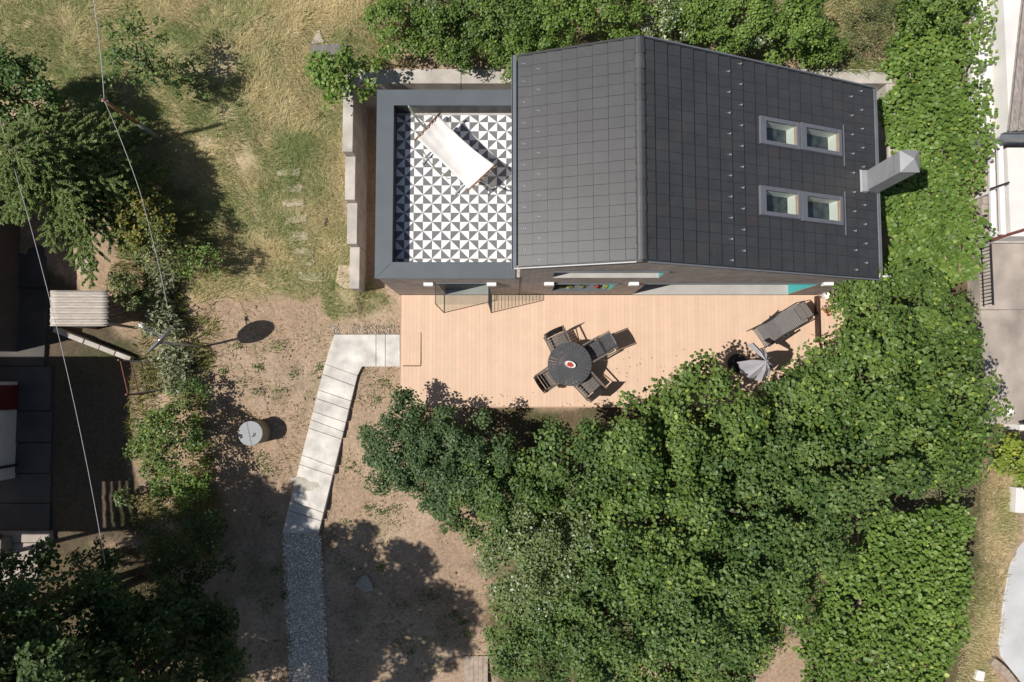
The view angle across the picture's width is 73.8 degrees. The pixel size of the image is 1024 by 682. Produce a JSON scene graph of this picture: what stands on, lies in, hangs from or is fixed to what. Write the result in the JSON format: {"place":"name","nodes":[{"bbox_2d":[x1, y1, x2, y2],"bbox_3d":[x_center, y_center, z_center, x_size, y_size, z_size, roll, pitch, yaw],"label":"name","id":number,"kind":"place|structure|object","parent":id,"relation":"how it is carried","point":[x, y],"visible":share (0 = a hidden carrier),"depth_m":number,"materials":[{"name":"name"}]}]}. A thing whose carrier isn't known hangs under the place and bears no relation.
{"place":"outdoors","nodes":[
{"label":"outdoors","id":0,"kind":"place"},
{"bbox_2d":[0,245,53,530],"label":"yard pavement","id":1,"kind":"structure","parent":0,"point":[25,501],"depth_m":17.01,"materials":[{"name":"grey concrete"}]},
{"bbox_2d":[0,0,399,320],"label":"dry grass","id":2,"kind":"structure","parent":0,"point":[159,114],"depth_m":16.12,"materials":[{"name":"plant"}]},
{"bbox_2d":[282,532,329,681],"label":"gravel path","id":3,"kind":"structure","parent":0,"point":[300,589],"depth_m":17.44,"materials":[{"name":"grey gravel"}]},
{"bbox_2d":[282,334,399,532],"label":"path","id":4,"kind":"structure","parent":0,"point":[349,357],"depth_m":17.04,"materials":[{"name":"concrete"}]},
{"bbox_2d":[402,333,420,365],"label":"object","id":5,"kind":"structure","parent":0,"point":[411,349],"depth_m":17.00,"materials":[{"name":"beige wood"}]},
{"bbox_2d":[0,0,1023,681],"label":"ground","id":6,"kind":"structure","parent":0,"point":[98,390],"depth_m":17.15,"materials":[{"name":"soil"}]},
{"bbox_2d":[0,382,18,480],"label":"neighbour building","id":7,"kind":"structure","parent":6,"relation":"on","point":[9,397],"depth_m":16.70,"materials":[{"name":"white paint"}]},
{"bbox_2d":[0,385,18,409],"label":"door","id":8,"kind":"structure","parent":7,"relation":"in","point":[9,394],"depth_m":16.70,"materials":[{"name":"red paint"}]},
{"bbox_2d":[0,200,19,351],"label":"outhouse","id":9,"kind":"structure","parent":6,"relation":"on","point":[9,264],"depth_m":16.84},
{"bbox_2d":[0,530,53,594],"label":"yard steps","id":10,"kind":"structure","parent":6,"relation":"on","point":[23,541],"depth_m":16.83,"materials":[{"name":"concrete"}]},
{"bbox_2d":[0,41,65,128],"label":"broadleaf tree","id":11,"kind":"object","parent":6,"relation":"on","point":[12,70],"visible":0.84,"depth_m":14.23,"materials":[{"name":"green plant"}]},
{"bbox_2d":[0,535,145,681],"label":"dark tree","id":12,"kind":"object","parent":6,"relation":"on","point":[98,595],"visible":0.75,"depth_m":13.69,"materials":[{"name":"green plant"}]},
{"bbox_2d":[0,90,178,289],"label":"conifer tree","id":13,"kind":"object","parent":6,"relation":"on","point":[55,158],"visible":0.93,"depth_m":14.64,"materials":[{"name":"green plant"}]},
{"bbox_2d":[50,290,135,329],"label":"garden shed","id":14,"kind":"structure","parent":6,"relation":"on","point":[86,309],"depth_m":15.75,"materials":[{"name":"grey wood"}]},
{"bbox_2d":[52,327,134,359],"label":"boundary wall","id":15,"kind":"structure","parent":6,"relation":"on","point":[91,343],"depth_m":16.92,"materials":[{"name":"concrete"}]},
{"bbox_2d":[0,631,190,681],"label":"dark tree","id":16,"kind":"object","parent":6,"relation":"on","point":[67,666],"visible":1,"depth_m":11.67,"materials":[{"name":"green plant"}]},
{"bbox_2d":[65,535,127,578],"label":"bush","id":17,"kind":"object","parent":6,"relation":"on","point":[89,554],"visible":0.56,"depth_m":15.91,"materials":[{"name":"green plant"}]},
{"bbox_2d":[103,269,155,313],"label":"shrub","id":18,"kind":"object","parent":6,"relation":"on","point":[122,279],"visible":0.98,"depth_m":16.11,"materials":[{"name":"green plant"}]},
{"bbox_2d":[95,2,174,96],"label":"sparse tree","id":19,"kind":"object","parent":6,"relation":"on","point":[120,52],"visible":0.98,"depth_m":14.37,"materials":[{"name":"green plant"}]},
{"bbox_2d":[106,182,177,256],"bbox_3d":[-8.265,-2.742,15.706,1.411,2.114,1.546,-36,87,-2],"label":"yellow shrub","id":20,"kind":"object","parent":6,"relation":"on","point":[137,238],"visible":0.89,"depth_m":15.09,"materials":[{"name":"green plant"}]},
{"bbox_2d":[139,291,176,320],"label":"silver weed","id":21,"kind":"object","parent":6,"relation":"on","point":[154,309],"visible":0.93,"depth_m":16.62,"materials":[{"name":"green plant"}]},
{"bbox_2d":[131,228,187,278],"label":"shrub","id":22,"kind":"object","parent":6,"relation":"on","point":[163,261],"visible":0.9,"depth_m":15.39,"materials":[{"name":"green plant"}]},
{"bbox_2d":[142,263,183,294],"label":"silver weed","id":23,"kind":"object","parent":6,"relation":"on","point":[156,282],"visible":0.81,"depth_m":16.47,"materials":[{"name":"green plant"}]},
{"bbox_2d":[122,399,207,490],"bbox_3d":[-8.003,2.422,16.208,1.835,1.964,1.856,-27,87,-2],"label":"shrub","id":24,"kind":"object","parent":6,"relation":"on","point":[192,441],"visible":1,"depth_m":15.68,"materials":[{"name":"green plant"}]},
{"bbox_2d":[108,186,226,559],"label":"weeds","id":25,"kind":"object","parent":6,"relation":"on","point":[140,407],"visible":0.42,"depth_m":17.05,"materials":[{"name":"green plant"}]},
{"bbox_2d":[150,312,187,340],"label":"silver weed","id":26,"kind":"object","parent":6,"relation":"on","point":[175,331],"visible":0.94,"depth_m":16.73,"materials":[{"name":"green plant"}]},
{"bbox_2d":[148,338,194,377],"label":"silver weed","id":27,"kind":"object","parent":6,"relation":"on","point":[174,355],"visible":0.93,"depth_m":16.70,"materials":[{"name":"green plant"}]},
{"bbox_2d":[91,569,251,681],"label":"dark tree","id":28,"kind":"object","parent":6,"relation":"on","point":[216,625],"visible":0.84,"depth_m":14.44,"materials":[{"name":"green plant"}]},
{"bbox_2d":[157,364,195,395],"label":"silver weed","id":29,"kind":"object","parent":6,"relation":"on","point":[182,373],"visible":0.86,"depth_m":16.58,"materials":[{"name":"green plant"}]},
{"bbox_2d":[149,455,214,516],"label":"shrub","id":30,"kind":"object","parent":6,"relation":"on","point":[194,482],"visible":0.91,"depth_m":15.96,"materials":[{"name":"green plant"}]},
{"bbox_2d":[154,51,214,101],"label":"sparse tree","id":31,"kind":"object","parent":6,"relation":"on","point":[185,79],"visible":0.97,"depth_m":15.24,"materials":[{"name":"green plant"}]},
{"bbox_2d":[138,503,238,590],"bbox_3d":[-7.552,4.856,16.302,2.270,2.151,2.095,0,86,0],"label":"shrub","id":32,"kind":"object","parent":6,"relation":"on","point":[186,554],"visible":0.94,"depth_m":15.68,"materials":[{"name":"green plant"}]},
{"bbox_2d":[164,374,213,414],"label":"shrub","id":33,"kind":"object","parent":6,"relation":"on","point":[199,386],"visible":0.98,"depth_m":16.46,"materials":[{"name":"green plant"}]},
{"bbox_2d":[169,240,228,277],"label":"shrub","id":34,"kind":"object","parent":6,"relation":"on","point":[204,250],"visible":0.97,"depth_m":15.72,"materials":[{"name":"green plant"}]},
{"bbox_2d":[238,420,270,445],"bbox_3d":[-6.338,2.256,16.823,0.596,0.694,0.596,0,86,0],"label":"garden well","id":35,"kind":"object","parent":6,"relation":"on","point":[250,433],"visible":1,"depth_m":16.53,"materials":[{"name":"grey concrete"}]},
{"bbox_2d":[124,303,519,681],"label":"soil clods","id":36,"kind":"object","parent":6,"relation":"on","point":[340,510],"visible":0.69,"depth_m":17.30,"materials":[{"name":"soil"}]},
{"bbox_2d":[123,298,521,681],"bbox_3d":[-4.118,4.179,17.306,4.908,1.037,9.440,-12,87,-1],"label":"weeds","id":37,"kind":"object","parent":6,"relation":"on","point":[385,511],"visible":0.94,"depth_m":17.19,"materials":[{"name":"green plant"}]},
{"bbox_2d":[303,42,384,109],"bbox_3d":[-3.766,-5.831,15.876,1.859,2.864,1.522,0,86,0],"label":"fig bush","id":38,"kind":"object","parent":6,"relation":"on","point":[319,75],"visible":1,"depth_m":14.93,"materials":[{"name":"green plant"}]},
{"bbox_2d":[342,82,367,292],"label":"retaining wall","id":39,"kind":"structure","parent":6,"relation":"on","point":[355,143],"depth_m":16.45,"materials":[{"name":"concrete"}]},
{"bbox_2d":[356,385,444,499],"bbox_3d":[-2.581,2.377,16.248,2.008,1.908,2.646,0,86,0],"label":"shrub","id":40,"kind":"object","parent":6,"relation":"on","point":[382,460],"visible":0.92,"depth_m":15.66,"materials":[{"name":"green plant"}]},
{"bbox_2d":[360,0,448,62],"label":"hedge shrub","id":41,"kind":"object","parent":6,"relation":"on","point":[385,9],"visible":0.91,"depth_m":15.07,"materials":[{"name":"green plant"}]},
{"bbox_2d":[416,478,469,523],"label":"shrub","id":42,"kind":"object","parent":6,"relation":"on","point":[438,511],"visible":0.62,"depth_m":15.78,"materials":[{"name":"green plant"}]},
{"bbox_2d":[418,0,490,74],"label":"hedge shrub","id":43,"kind":"object","parent":6,"relation":"on","point":[448,16],"visible":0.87,"depth_m":15.05,"materials":[{"name":"green plant"}]},
{"bbox_2d":[405,402,531,512],"bbox_3d":[-1.094,2.642,16.015,2.465,2.403,2.563,-45,88,-2],"label":"shrub","id":44,"kind":"object","parent":6,"relation":"on","point":[444,478],"visible":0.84,"depth_m":15.29,"materials":[{"name":"green plant"}]},
{"bbox_2d":[464,656,487,681],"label":"wooden hatch","id":45,"kind":"object","parent":6,"relation":"on","point":[473,672],"visible":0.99,"depth_m":17.51,"materials":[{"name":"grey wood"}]},
{"bbox_2d":[450,0,540,61],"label":"hedge shrub","id":46,"kind":"object","parent":6,"relation":"on","point":[517,7],"visible":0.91,"depth_m":14.67,"materials":[{"name":"green plant"}]},
{"bbox_2d":[459,491,534,560],"bbox_3d":[-0.252,4.391,16.260,1.610,2.160,1.686,40,87,2],"label":"shrub","id":47,"kind":"object","parent":6,"relation":"on","point":[473,532],"visible":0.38,"depth_m":15.63,"materials":[{"name":"green plant"}]},
{"bbox_2d":[446,442,565,536],"bbox_3d":[-0.040,3.357,15.970,2.562,2.592,1.971,22,87,1],"label":"shrub","id":48,"kind":"object","parent":6,"relation":"on","point":[539,497],"visible":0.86,"depth_m":15.09,"materials":[{"name":"green plant"}]},
{"bbox_2d":[487,24,557,85],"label":"hedge shrub","id":49,"kind":"object","parent":6,"relation":"on","point":[507,51],"visible":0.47,"depth_m":15.05,"materials":[{"name":"green plant"}]},
{"bbox_2d":[479,598,575,681],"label":"shrub","id":50,"kind":"object","parent":6,"relation":"on","point":[535,653],"visible":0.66,"depth_m":14.90,"materials":[{"name":"green plant"}]},
{"bbox_2d":[472,477,629,632],"bbox_3d":[0.934,4.967,15.713,3.236,3.355,3.232,-41,87,-2],"label":"broadleaf tree","id":51,"kind":"object","parent":6,"relation":"on","point":[508,544],"visible":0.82,"depth_m":14.70,"materials":[{"name":"green plant"}]},
{"bbox_2d":[522,0,599,50],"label":"hedge shrub","id":52,"kind":"object","parent":6,"relation":"on","point":[555,22],"visible":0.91,"depth_m":14.52,"materials":[{"name":"green plant"}]},
{"bbox_2d":[513,414,636,516],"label":"broadleaf tree","id":53,"kind":"object","parent":6,"relation":"on","point":[597,488],"visible":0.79,"depth_m":14.65,"materials":[{"name":"green plant"}]},
{"bbox_2d":[533,551,670,681],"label":"broadleaf tree","id":54,"kind":"object","parent":6,"relation":"on","point":[617,650],"visible":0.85,"depth_m":14.13,"materials":[{"name":"green plant"}]},
{"bbox_2d":[575,0,654,40],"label":"hedge shrub","id":55,"kind":"object","parent":6,"relation":"on","point":[613,9],"visible":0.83,"depth_m":14.55,"materials":[{"name":"green plant"}]},
{"bbox_2d":[345,69,893,108],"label":"retaining wall","id":56,"kind":"structure","parent":6,"relation":"on","point":[433,79],"depth_m":16.06,"materials":[{"name":"concrete"}]},
{"bbox_2d":[399,295,847,407],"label":"deck","id":57,"kind":"structure","parent":6,"relation":"on","point":[476,352],"depth_m":17.03,"materials":[{"name":"beige wood"}]},
{"bbox_2d":[548,342,591,385],"bbox_3d":[1.377,0.573,16.636,1.048,0.720,1.048,0,86,0],"label":"garden table","id":58,"kind":"object","parent":57,"relation":"on","point":[576,370],"visible":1,"depth_m":16.28,"materials":[{"name":"grey metal"}]},
{"bbox_2d":[573,371,606,402],"bbox_3d":[1.859,1.096,16.530,0.564,0.879,0.601,-42,87,-2],"label":"garden chair","id":59,"kind":"object","parent":57,"relation":"on","point":[590,383],"visible":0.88,"depth_m":16.51,"materials":[{"name":"grey"}]},
{"bbox_2d":[578,331,618,362],"bbox_3d":[2.095,0.161,16.585,0.770,0.883,0.504,-30,87,-2],"label":"garden chair","id":60,"kind":"object","parent":57,"relation":"on","point":[607,341],"visible":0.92,"depth_m":16.48,"materials":[{"name":"grey"}]},
{"bbox_2d":[727,343,772,380],"bbox_3d":[5.543,0.539,15.966,0.754,2.057,0.777,33,87,2],"label":"parasol","id":61,"kind":"object","parent":57,"relation":"on","point":[749,369],"visible":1,"depth_m":15.31,"materials":[{"name":"grey fabric"}]},
{"bbox_2d":[747,301,813,349],"bbox_3d":[6.584,-0.407,16.714,1.376,0.698,0.624,-33,87,-2],"label":"sun lounger","id":62,"kind":"object","parent":57,"relation":"on","point":[803,311],"visible":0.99,"depth_m":16.64,"materials":[{"name":"grey fabric"}]},
{"bbox_2d":[375,35,919,294],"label":"house","id":63,"kind":"structure","parent":6,"relation":"on","point":[640,165],"depth_m":13.38,"materials":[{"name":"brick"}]},
{"bbox_2d":[408,105,496,193],"bbox_3d":[-1.216,-3.947,14.348,2.454,1.003,1.100,42,87,2],"label":"hammock stand","id":64,"kind":"object","parent":63,"relation":"on","point":[431,154],"visible":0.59,"depth_m":14.52,"materials":[{"name":"metal"}]},
{"bbox_2d":[409,106,497,191],"bbox_3d":[-1.241,-3.929,14.178,2.419,0.657,0.904,41,87,2],"label":"hammock","id":65,"kind":"object","parent":64,"relation":"hanging from","point":[449,148],"visible":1,"depth_m":14.29,"materials":[{"name":"white fabric"}]},
{"bbox_2d":[436,283,487,294],"bbox_3d":[-1.090,-1.361,16.098,1.200,2.028,0.320,0,86,0],"label":"terrace door","id":66,"kind":"structure","parent":63,"relation":"in","point":[451,288],"depth_m":17.10,"materials":[{"name":"glass"}]},
{"bbox_2d":[553,271,669,277],"bbox_3d":[1.980,-1.492,13.967,2.300,0.838,0.320,0,86,0],"label":"window","id":67,"kind":"structure","parent":63,"relation":"in","point":[557,274],"depth_m":14.36,"materials":[{"name":"glass"}]},
{"bbox_2d":[633,283,821,294],"bbox_3d":[4.975,-1.360,16.123,3.970,1.978,0.320,0,86,0],"label":"glazed door","id":68,"kind":"structure","parent":63,"relation":"in","point":[650,288],"depth_m":17.10,"materials":[{"name":"metal"}]},
{"bbox_2d":[577,390,724,490],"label":"broadleaf tree","id":69,"kind":"object","parent":6,"relation":"on","point":[635,448],"visible":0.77,"depth_m":13.94,"materials":[{"name":"green plant"}]},
{"bbox_2d":[567,449,736,606],"bbox_3d":[3.154,4.246,15.193,3.526,4.230,3.040,-40,87,-2],"label":"broadleaf tree","id":70,"kind":"object","parent":6,"relation":"on","point":[664,560],"visible":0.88,"depth_m":13.76,"materials":[{"name":"green plant"}]},
{"bbox_2d":[589,622,714,681],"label":"broadleaf tree","id":71,"kind":"object","parent":6,"relation":"on","point":[635,676],"visible":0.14,"depth_m":14.49,"materials":[{"name":"green plant"}]},
{"bbox_2d":[639,0,701,42],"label":"hedge shrub","id":72,"kind":"object","parent":6,"relation":"on","point":[649,26],"visible":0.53,"depth_m":14.79,"materials":[{"name":"green plant"}]},
{"bbox_2d":[647,0,725,43],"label":"hedge shrub","id":73,"kind":"object","parent":6,"relation":"on","point":[703,5],"visible":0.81,"depth_m":14.54,"materials":[{"name":"green plant"}]},
{"bbox_2d":[617,542,762,681],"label":"broadleaf tree","id":74,"kind":"object","parent":6,"relation":"on","point":[678,639],"visible":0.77,"depth_m":13.72,"materials":[{"name":"green plant"}]},
{"bbox_2d":[633,348,777,488],"bbox_3d":[4.301,1.858,15.431,3.140,3.436,2.599,43,87,2],"label":"broadleaf tree","id":75,"kind":"object","parent":6,"relation":"on","point":[747,407],"visible":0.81,"depth_m":14.41,"materials":[{"name":"green plant"}]},
{"bbox_2d":[660,597,762,681],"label":"broadleaf tree","id":76,"kind":"object","parent":6,"relation":"on","point":[723,676],"visible":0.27,"depth_m":14.40,"materials":[{"name":"green plant"}]},
{"bbox_2d":[690,0,786,53],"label":"hedge shrub","id":77,"kind":"object","parent":6,"relation":"on","point":[758,9],"visible":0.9,"depth_m":14.43,"materials":[{"name":"green plant"}]},
{"bbox_2d":[732,17,777,56],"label":"hedge shrub","id":78,"kind":"object","parent":6,"relation":"on","point":[762,42],"visible":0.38,"depth_m":14.82,"materials":[{"name":"green plant"}]},
{"bbox_2d":[692,555,817,675],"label":"broadleaf tree","id":79,"kind":"object","parent":6,"relation":"on","point":[798,611],"visible":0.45,"depth_m":14.12,"materials":[{"name":"green plant"}]},
{"bbox_2d":[666,413,852,600],"bbox_3d":[4.983,3.489,15.170,3.524,4.267,3.868,0,86,0],"label":"broadleaf tree","id":80,"kind":"object","parent":6,"relation":"on","point":[769,538],"visible":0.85,"depth_m":13.68,"materials":[{"name":"green plant"}]},
{"bbox_2d":[754,362,839,436],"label":"broadleaf tree","id":81,"kind":"object","parent":6,"relation":"on","point":[786,387],"visible":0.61,"depth_m":14.62,"materials":[{"name":"green plant"}]},
{"bbox_2d":[758,0,836,64],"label":"hedge shrub","id":82,"kind":"object","parent":6,"relation":"on","point":[807,11],"visible":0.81,"depth_m":14.61,"materials":[{"name":"green plant"}]},
{"bbox_2d":[771,502,860,604],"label":"broadleaf tree","id":83,"kind":"object","parent":6,"relation":"on","point":[847,569],"visible":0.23,"depth_m":14.16,"materials":[{"name":"green plant"}]},
{"bbox_2d":[794,36,850,72],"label":"hedge shrub","id":84,"kind":"object","parent":6,"relation":"on","point":[810,57],"visible":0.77,"depth_m":15.33,"materials":[{"name":"green plant"}]},
{"bbox_2d":[767,404,932,539],"bbox_3d":[6.949,2.712,15.226,3.169,3.988,2.845,0,86,0],"label":"broadleaf tree","id":85,"kind":"object","parent":6,"relation":"on","point":[849,495],"visible":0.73,"depth_m":13.82,"materials":[{"name":"green plant"}]},
{"bbox_2d":[834,20,896,64],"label":"hedge shrub","id":86,"kind":"object","parent":6,"relation":"on","point":[865,43],"visible":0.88,"depth_m":15.68,"materials":[{"name":"green plant"}]},
{"bbox_2d":[785,303,946,445],"bbox_3d":[7.328,0.830,15.110,3.161,4.124,3.051,0,86,0],"label":"broadleaf tree","id":87,"kind":"object","parent":6,"relation":"on","point":[885,353],"visible":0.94,"depth_m":13.78,"materials":[{"name":"green plant"}]},
{"bbox_2d":[796,506,935,681],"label":"vine trellis","id":88,"kind":"object","parent":6,"relation":"on","point":[895,509],"visible":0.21,"depth_m":15.51,"materials":[{"name":"grey wood"}]},
{"bbox_2d":[792,499,976,681],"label":"grape vine","id":89,"kind":"object","parent":88,"relation":"on","point":[892,607],"visible":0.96,"depth_m":15.17,"materials":[{"name":"green plant"}]},
{"bbox_2d":[831,0,907,33],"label":"hedge shrub","id":90,"kind":"object","parent":6,"relation":"on","point":[864,11],"visible":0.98,"depth_m":15.40,"materials":[{"name":"green plant"}]},
{"bbox_2d":[877,84,896,209],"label":"retaining wall","id":91,"kind":"structure","parent":6,"relation":"on","point":[885,152],"depth_m":16.16,"materials":[{"name":"concrete"}]},
{"bbox_2d":[825,257,978,365],"bbox_3d":[8.546,-0.668,15.655,3.208,3.222,2.550,0,86,0],"label":"broadleaf tree","id":92,"kind":"object","parent":6,"relation":"on","point":[907,281],"visible":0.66,"depth_m":14.56,"materials":[{"name":"green plant"}]},
{"bbox_2d":[849,413,995,501],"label":"broadleaf tree","id":93,"kind":"object","parent":6,"relation":"on","point":[937,470],"visible":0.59,"depth_m":14.33,"materials":[{"name":"green plant"}]},
{"bbox_2d":[891,0,961,272],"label":"vine trellis","id":94,"kind":"object","parent":6,"relation":"on","point":[893,16],"visible":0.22,"depth_m":15.92,"materials":[{"name":"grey wood"}]},
{"bbox_2d":[877,0,1000,288],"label":"grape vine","id":95,"kind":"object","parent":94,"relation":"on","point":[942,129],"visible":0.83,"depth_m":15.62,"materials":[{"name":"green plant"}]},
{"bbox_2d":[889,0,978,31],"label":"hedge shrub","id":96,"kind":"object","parent":6,"relation":"on","point":[932,5],"visible":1,"depth_m":15.24,"materials":[{"name":"green plant"}]},
{"bbox_2d":[906,470,977,506],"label":"shrub","id":97,"kind":"object","parent":6,"relation":"on","point":[932,494],"visible":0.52,"depth_m":16.05,"materials":[{"name":"green plant"}]},
{"bbox_2d":[874,310,1014,467],"bbox_3d":[9.338,1.088,15.427,2.848,3.461,3.300,21,87,1],"label":"broadleaf tree","id":98,"kind":"object","parent":6,"relation":"on","point":[968,349],"visible":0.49,"depth_m":14.27,"materials":[{"name":"green plant"}]},
{"bbox_2d":[952,0,1023,240],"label":"neighbour house","id":99,"kind":"structure","parent":6,"relation":"on","point":[1005,75],"depth_m":15.77,"materials":[{"name":"white paint"}]},
{"bbox_2d":[966,235,1023,429],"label":"concrete terrace","id":100,"kind":"structure","parent":6,"relation":"on","point":[1001,323],"depth_m":16.77,"materials":[{"name":"grey concrete"}]},
{"bbox_2d":[969,140,1023,241],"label":"outdoor stair","id":101,"kind":"object","parent":6,"relation":"on","point":[985,197],"visible":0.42,"depth_m":16.28,"materials":[{"name":"concrete"}]},
{"bbox_2d":[988,432,1023,488],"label":"shrub","id":102,"kind":"object","parent":6,"relation":"on","point":[1014,447],"visible":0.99,"depth_m":16.05,"materials":[{"name":"green plant"}]},
{"bbox_2d":[356,0,989,88],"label":"hedge grass","id":103,"kind":"structure","parent":0,"point":[831,18],"depth_m":16.05,"materials":[{"name":"green plant"}]},
{"bbox_2d":[955,458,1023,681],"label":"dry grass","id":104,"kind":"structure","parent":0,"point":[972,655],"depth_m":17.38,"materials":[{"name":"beige plant"}]},
{"bbox_2d":[997,541,1023,681],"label":"road","id":105,"kind":"structure","parent":0,"point":[1011,645],"depth_m":17.46,"materials":[{"name":"concrete"}]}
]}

